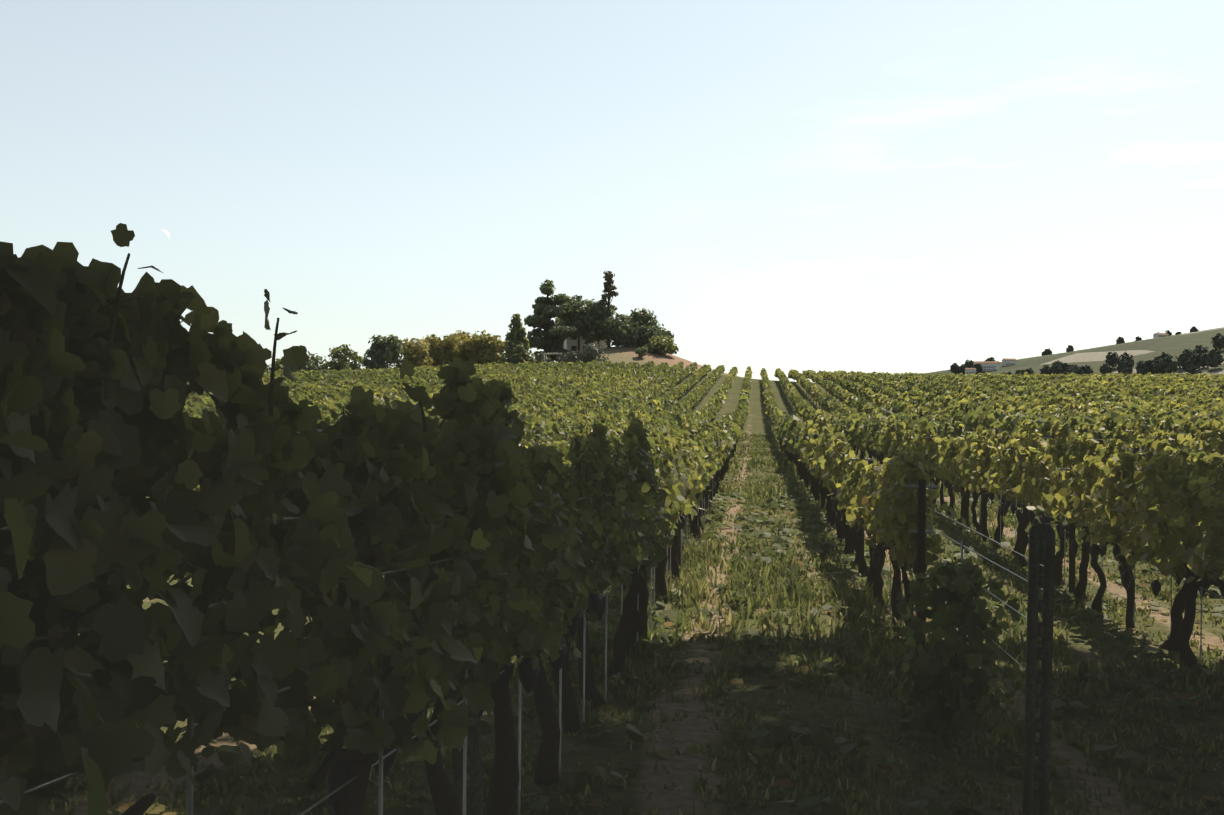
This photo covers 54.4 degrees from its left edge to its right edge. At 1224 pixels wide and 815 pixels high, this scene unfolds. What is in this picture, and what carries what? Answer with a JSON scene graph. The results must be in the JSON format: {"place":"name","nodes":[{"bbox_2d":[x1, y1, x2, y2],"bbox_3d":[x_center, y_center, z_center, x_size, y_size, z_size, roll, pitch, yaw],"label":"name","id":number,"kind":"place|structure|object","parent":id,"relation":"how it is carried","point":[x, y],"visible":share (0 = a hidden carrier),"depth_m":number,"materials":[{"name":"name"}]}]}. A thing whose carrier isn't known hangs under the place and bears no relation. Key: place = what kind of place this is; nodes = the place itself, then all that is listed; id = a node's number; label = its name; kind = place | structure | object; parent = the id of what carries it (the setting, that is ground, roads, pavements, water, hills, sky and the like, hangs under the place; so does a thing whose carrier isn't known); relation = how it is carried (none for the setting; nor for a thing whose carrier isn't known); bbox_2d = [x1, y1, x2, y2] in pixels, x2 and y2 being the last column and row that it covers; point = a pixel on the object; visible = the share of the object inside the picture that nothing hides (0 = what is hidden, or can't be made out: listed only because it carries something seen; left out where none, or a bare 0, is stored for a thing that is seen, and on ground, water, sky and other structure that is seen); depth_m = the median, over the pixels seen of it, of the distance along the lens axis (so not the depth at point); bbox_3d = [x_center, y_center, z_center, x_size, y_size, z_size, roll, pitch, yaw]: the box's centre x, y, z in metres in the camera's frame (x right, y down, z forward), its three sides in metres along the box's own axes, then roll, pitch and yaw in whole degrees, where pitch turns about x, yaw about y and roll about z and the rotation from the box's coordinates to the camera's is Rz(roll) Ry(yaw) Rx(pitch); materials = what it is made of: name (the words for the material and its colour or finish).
{"place":"outdoors","nodes":[
{"label":"outdoors","id":0,"kind":"place"},
{"bbox_2d":[0,439,1222,814],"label":"trellis wires","id":1,"kind":"object","parent":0,"point":[68,775],"visible":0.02,"depth_m":2.79,"materials":[{"name":"grey metal"}]},
{"bbox_2d":[0,0,1223,381],"label":"sky","id":2,"kind":"structure","parent":0,"point":[890,186],"materials":[{"name":"blue"}]},
{"bbox_2d":[34,327,1223,814],"bbox_3d":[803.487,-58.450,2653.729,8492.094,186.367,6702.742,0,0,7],"label":"terrain","id":3,"kind":"structure","parent":0,"point":[682,767],"depth_m":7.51,"materials":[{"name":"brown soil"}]},
{"bbox_2d":[275,357,284,370],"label":"ridge bush","id":4,"kind":"object","parent":3,"relation":"on","point":[279,365],"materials":[{"name":"green plant"}]},
{"bbox_2d":[290,351,317,370],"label":"small tree","id":5,"kind":"object","parent":3,"relation":"on","point":[308,365],"visible":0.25,"depth_m":188.85,"materials":[{"name":"green plant"}]},
{"bbox_2d":[310,353,328,369],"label":"ridge bush","id":6,"kind":"object","parent":3,"relation":"on","point":[316,359],"visible":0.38,"depth_m":195.84,"materials":[{"name":"green plant"}]},
{"bbox_2d":[324,344,355,370],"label":"small tree","id":7,"kind":"object","parent":3,"relation":"on","point":[334,354],"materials":[{"name":"green plant"}]},
{"bbox_2d":[343,352,363,369],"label":"ridge bush","id":8,"kind":"object","parent":3,"relation":"on","point":[356,358],"visible":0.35,"depth_m":201.38,"materials":[{"name":"green plant"}]},
{"bbox_2d":[361,349,381,368],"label":"ridge bush","id":9,"kind":"object","parent":3,"relation":"on","point":[367,361],"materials":[{"name":"green plant"}]},
{"bbox_2d":[368,334,403,368],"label":"round tree","id":10,"kind":"object","parent":3,"relation":"on","point":[385,348],"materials":[{"name":"green plant"}]},
{"bbox_2d":[387,347,407,368],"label":"ridge bush","id":11,"kind":"object","parent":3,"relation":"on","point":[398,364],"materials":[{"name":"green plant"}]},
{"bbox_2d":[400,338,434,366],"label":"tree","id":12,"kind":"object","parent":3,"relation":"on","point":[421,357],"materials":[{"name":"green plant"}]},
{"bbox_2d":[401,335,437,366],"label":"tree","id":13,"kind":"object","parent":3,"relation":"on","point":[427,341],"visible":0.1,"depth_m":217.34,"materials":[{"name":"green plant"}]},
{"bbox_2d":[429,335,451,364],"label":"tree","id":14,"kind":"object","parent":3,"relation":"on","point":[436,340],"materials":[{"name":"green plant"}]},
{"bbox_2d":[429,334,469,365],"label":"tree","id":15,"kind":"object","parent":3,"relation":"on","point":[456,348],"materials":[{"name":"green plant"}]},
{"bbox_2d":[446,330,471,338],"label":"tree","id":16,"kind":"object","parent":3,"relation":"on","point":[463,332],"visible":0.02,"depth_m":226.99,"materials":[{"name":"green plant"}]},
{"bbox_2d":[447,458,482,814],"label":"concrete post","id":17,"kind":"object","parent":3,"relation":"on","point":[474,802],"visible":0.08,"depth_m":4.19,"materials":[{"name":"grey concrete"}]},
{"bbox_2d":[0,241,662,814],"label":"vine leaves","id":18,"kind":"object","parent":17,"relation":"attached to","point":[112,691],"visible":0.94,"depth_m":2.10,"materials":[{"name":"green plant"}]},
{"bbox_2d":[0,223,721,501],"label":"vine shoots","id":19,"kind":"object","parent":18,"relation":"on","point":[100,280],"depth_m":2.21,"materials":[{"name":"green plant"}]},
{"bbox_2d":[449,333,482,362],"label":"tree","id":20,"kind":"object","parent":3,"relation":"on","point":[460,336],"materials":[{"name":"green plant"}]},
{"bbox_2d":[463,330,500,364],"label":"tree","id":21,"kind":"object","parent":3,"relation":"on","point":[474,356],"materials":[{"name":"green plant"}]},
{"bbox_2d":[477,333,505,364],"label":"tree","id":22,"kind":"object","parent":3,"relation":"on","point":[495,340],"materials":[{"name":"green plant"}]},
{"bbox_2d":[497,313,536,363],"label":"conical tree","id":23,"kind":"object","parent":3,"relation":"on","point":[517,349],"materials":[{"name":"green plant"}]},
{"bbox_2d":[529,353,550,362],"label":"bush","id":24,"kind":"object","parent":3,"relation":"on","point":[539,358],"visible":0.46,"depth_m":216.66,"materials":[{"name":"green plant"}]},
{"bbox_2d":[524,279,579,361],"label":"tree","id":25,"kind":"object","parent":3,"relation":"on","point":[541,312],"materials":[{"name":"green plant"}]},
{"bbox_2d":[543,353,560,362],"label":"pergola","id":26,"kind":"object","parent":3,"relation":"on","point":[546,354],"visible":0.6,"depth_m":214.79,"materials":[{"name":"white paint"}]},
{"bbox_2d":[555,318,563,348],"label":"tree","id":27,"kind":"object","parent":3,"relation":"on","point":[557,320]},
{"bbox_2d":[556,351,576,362],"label":"bush","id":28,"kind":"object","parent":3,"relation":"on","point":[568,356],"visible":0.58,"depth_m":213.07,"materials":[{"name":"green plant"}]},
{"bbox_2d":[556,294,596,354],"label":"tree","id":29,"kind":"object","parent":3,"relation":"on","point":[576,310],"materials":[{"name":"green plant"}]},
{"bbox_2d":[564,332,606,353],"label":"house walls","id":30,"kind":"structure","parent":3,"relation":"on","point":[568,343],"depth_m":248.25,"materials":[{"name":"white paint"}]},
{"bbox_2d":[572,334,595,350],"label":"house windows","id":31,"kind":"structure","parent":30,"relation":"in","point":[573,348],"depth_m":248.06,"materials":[{"name":"black glass"}]},
{"bbox_2d":[573,341,608,363],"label":"bush","id":32,"kind":"object","parent":3,"relation":"on","point":[592,352],"visible":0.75,"depth_m":212.53,"materials":[{"name":"green plant"}]},
{"bbox_2d":[581,301,616,346],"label":"tree","id":33,"kind":"object","parent":3,"relation":"on","point":[597,312],"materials":[{"name":"green plant"}]},
{"bbox_2d":[598,270,618,347],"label":"cypress tree","id":34,"kind":"object","parent":3,"relation":"on","point":[610,276],"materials":[{"name":"green plant"}]},
{"bbox_2d":[27,414,1223,591],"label":"vine leaves","id":35,"kind":"object","parent":3,"relation":"on","point":[1124,489],"visible":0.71,"depth_m":13.98,"materials":[{"name":"green plant"}]},
{"bbox_2d":[599,308,664,346],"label":"round tree","id":36,"kind":"object","parent":3,"relation":"on","point":[634,328],"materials":[{"name":"green plant"}]},
{"bbox_2d":[635,346,647,357],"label":"bush","id":37,"kind":"object","parent":3,"relation":"on","point":[641,351],"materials":[{"name":"green plant"}]},
{"bbox_2d":[643,327,673,353],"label":"tree","id":38,"kind":"object","parent":3,"relation":"on","point":[666,333],"visible":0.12,"depth_m":244.23,"materials":[{"name":"green plant"}]},
{"bbox_2d":[644,335,678,355],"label":"shrub","id":39,"kind":"object","parent":3,"relation":"on","point":[662,345],"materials":[{"name":"green plant"}]},
{"bbox_2d":[121,435,1223,814],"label":"vine trunks","id":40,"kind":"object","parent":3,"relation":"on","point":[503,787],"visible":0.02,"depth_m":9.41,"materials":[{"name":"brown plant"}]},
{"bbox_2d":[677,509,680,565],"bbox_3d":[0.852,1.443,15.559,0.091,1.800,0.076,-1,-1,10],"label":"concrete post","id":41,"kind":"object","parent":3,"relation":"on","point":[679,549],"visible":0.12,"depth_m":15.51,"materials":[{"name":"grey concrete"}]},
{"bbox_2d":[186,456,1202,814],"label":"vine stakes","id":42,"kind":"object","parent":3,"relation":"on","point":[190,784],"visible":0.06,"depth_m":5.76,"materials":[{"name":"silver metal"}]},
{"bbox_2d":[183,359,1223,453],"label":"vine leaves","id":43,"kind":"object","parent":3,"relation":"on","point":[567,393],"visible":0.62,"depth_m":108.19,"materials":[{"name":"green plant"}]},
{"bbox_2d":[186,488,1223,814],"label":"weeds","id":44,"kind":"object","parent":3,"relation":"on","point":[230,754],"visible":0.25,"depth_m":8.87,"materials":[{"name":"green plant"}]},
{"bbox_2d":[349,382,1219,583],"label":"trellis posts","id":45,"kind":"object","parent":3,"relation":"on","point":[878,427],"visible":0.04,"depth_m":42.61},
{"bbox_2d":[474,435,1158,574],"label":"trellis posts","id":46,"kind":"object","parent":3,"relation":"on","point":[498,464],"visible":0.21,"depth_m":10.09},
{"bbox_2d":[831,495,835,522],"bbox_3d":[4.000,1.509,21.408,0.091,1.800,0.075,2,1,10],"label":"concrete post","id":47,"kind":"object","parent":3,"relation":"on","point":[832,501],"visible":0.06,"depth_m":21.38,"materials":[{"name":"grey concrete"}]},
{"bbox_2d":[929,435,933,488],"bbox_3d":[6.899,1.497,25.680,0.090,1.800,0.075,-1,-1,11],"label":"concrete post","id":48,"kind":"object","parent":3,"relation":"on","point":[932,480],"visible":0.08,"depth_m":25.65,"materials":[{"name":"grey concrete"}]},
{"bbox_2d":[840,558,1041,734],"bbox_3d":[2.181,1.567,7.782,1.346,1.161,1.373,0,0,7],"label":"young vine","id":49,"kind":"object","parent":3,"relation":"on","point":[968,615],"depth_m":7.64,"materials":[{"name":"green plant"}]},
{"bbox_2d":[960,540,962,733],"bbox_3d":[2.282,1.517,7.770,0.018,1.300,0.013,0,0,7],"label":"vine stake","id":50,"kind":"object","parent":3,"relation":"on","point":[961,636],"visible":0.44,"depth_m":7.76,"materials":[{"name":"grey metal"}]},
{"bbox_2d":[965,370,975,373],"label":"cottage walls","id":51,"kind":"structure","parent":3,"relation":"on","point":[970,371],"depth_m":1231.35,"materials":[{"name":"white paint"}]},
{"bbox_2d":[950,357,994,373],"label":"trees","id":52,"kind":"object","parent":3,"relation":"on","point":[956,368],"depth_m":1252.54,"materials":[{"name":"green plant"}]},
{"bbox_2d":[980,457,986,536],"bbox_3d":[6.247,1.534,19.991,0.090,1.800,0.075,2,2,10],"label":"trunk","id":53,"kind":"object","parent":3,"relation":"on","point":[982,491],"visible":0.04,"depth_m":19.97,"materials":[{"name":"brown wood"}]},
{"bbox_2d":[976,363,998,371],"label":"farmhouse walls","id":54,"kind":"structure","parent":3,"relation":"on","point":[996,365],"depth_m":1233.15,"materials":[{"name":"white paint"}]},
{"bbox_2d":[973,361,999,363],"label":"roof","id":55,"kind":"structure","parent":54,"relation":"on","point":[982,362],"depth_m":1237.55,"materials":[{"name":"tile"}]},
{"bbox_2d":[1002,359,1015,365],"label":"barn walls","id":56,"kind":"structure","parent":3,"relation":"on","point":[1004,362],"depth_m":1257.79,"materials":[{"name":"grey paint"}]},
{"bbox_2d":[1003,368,1034,374],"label":"valley trees","id":57,"kind":"object","parent":3,"relation":"on","point":[1019,371],"visible":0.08,"depth_m":1085.88,"materials":[{"name":"green plant"}]},
{"bbox_2d":[1022,523,1055,814],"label":"metal post","id":58,"kind":"object","parent":3,"relation":"on","point":[1041,551],"visible":1,"depth_m":5.91,"materials":[{"name":"grey metal"}]},
{"bbox_2d":[1041,345,1073,355],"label":"ridge trees","id":59,"kind":"object","parent":3,"relation":"on","point":[1070,348],"visible":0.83,"depth_m":1453.50,"materials":[{"name":"green plant"}]},
{"bbox_2d":[1002,333,1223,374],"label":"valley trees","id":60,"kind":"object","parent":3,"relation":"on","point":[1113,360],"visible":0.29,"depth_m":1055.49,"materials":[{"name":"green plant"}]},
{"bbox_2d":[1116,336,1141,343],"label":"ridge trees","id":61,"kind":"object","parent":3,"relation":"on","point":[1120,340],"visible":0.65,"depth_m":1429.67,"materials":[{"name":"green plant"}]},
{"bbox_2d":[1133,447,1139,461],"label":"leaves","id":62,"kind":"object","parent":3,"relation":"on","point":[1135,450],"visible":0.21,"depth_m":19.35,"materials":[{"name":"green plant"}]},
{"bbox_2d":[1153,333,1168,337],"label":"house ridge walls","id":63,"kind":"structure","parent":3,"relation":"on","point":[1155,335],"depth_m":1400.22,"materials":[{"name":"white paint"}]},
{"bbox_2d":[1118,349,1223,374],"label":"valley trees","id":64,"kind":"object","parent":3,"relation":"on","point":[1189,361],"visible":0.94,"depth_m":991.53,"materials":[{"name":"green plant"}]},
{"bbox_2d":[1157,326,1198,335],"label":"ridge trees","id":65,"kind":"object","parent":3,"relation":"on","point":[1193,329],"visible":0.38,"depth_m":1415.94,"materials":[{"name":"green plant"}]}
]}

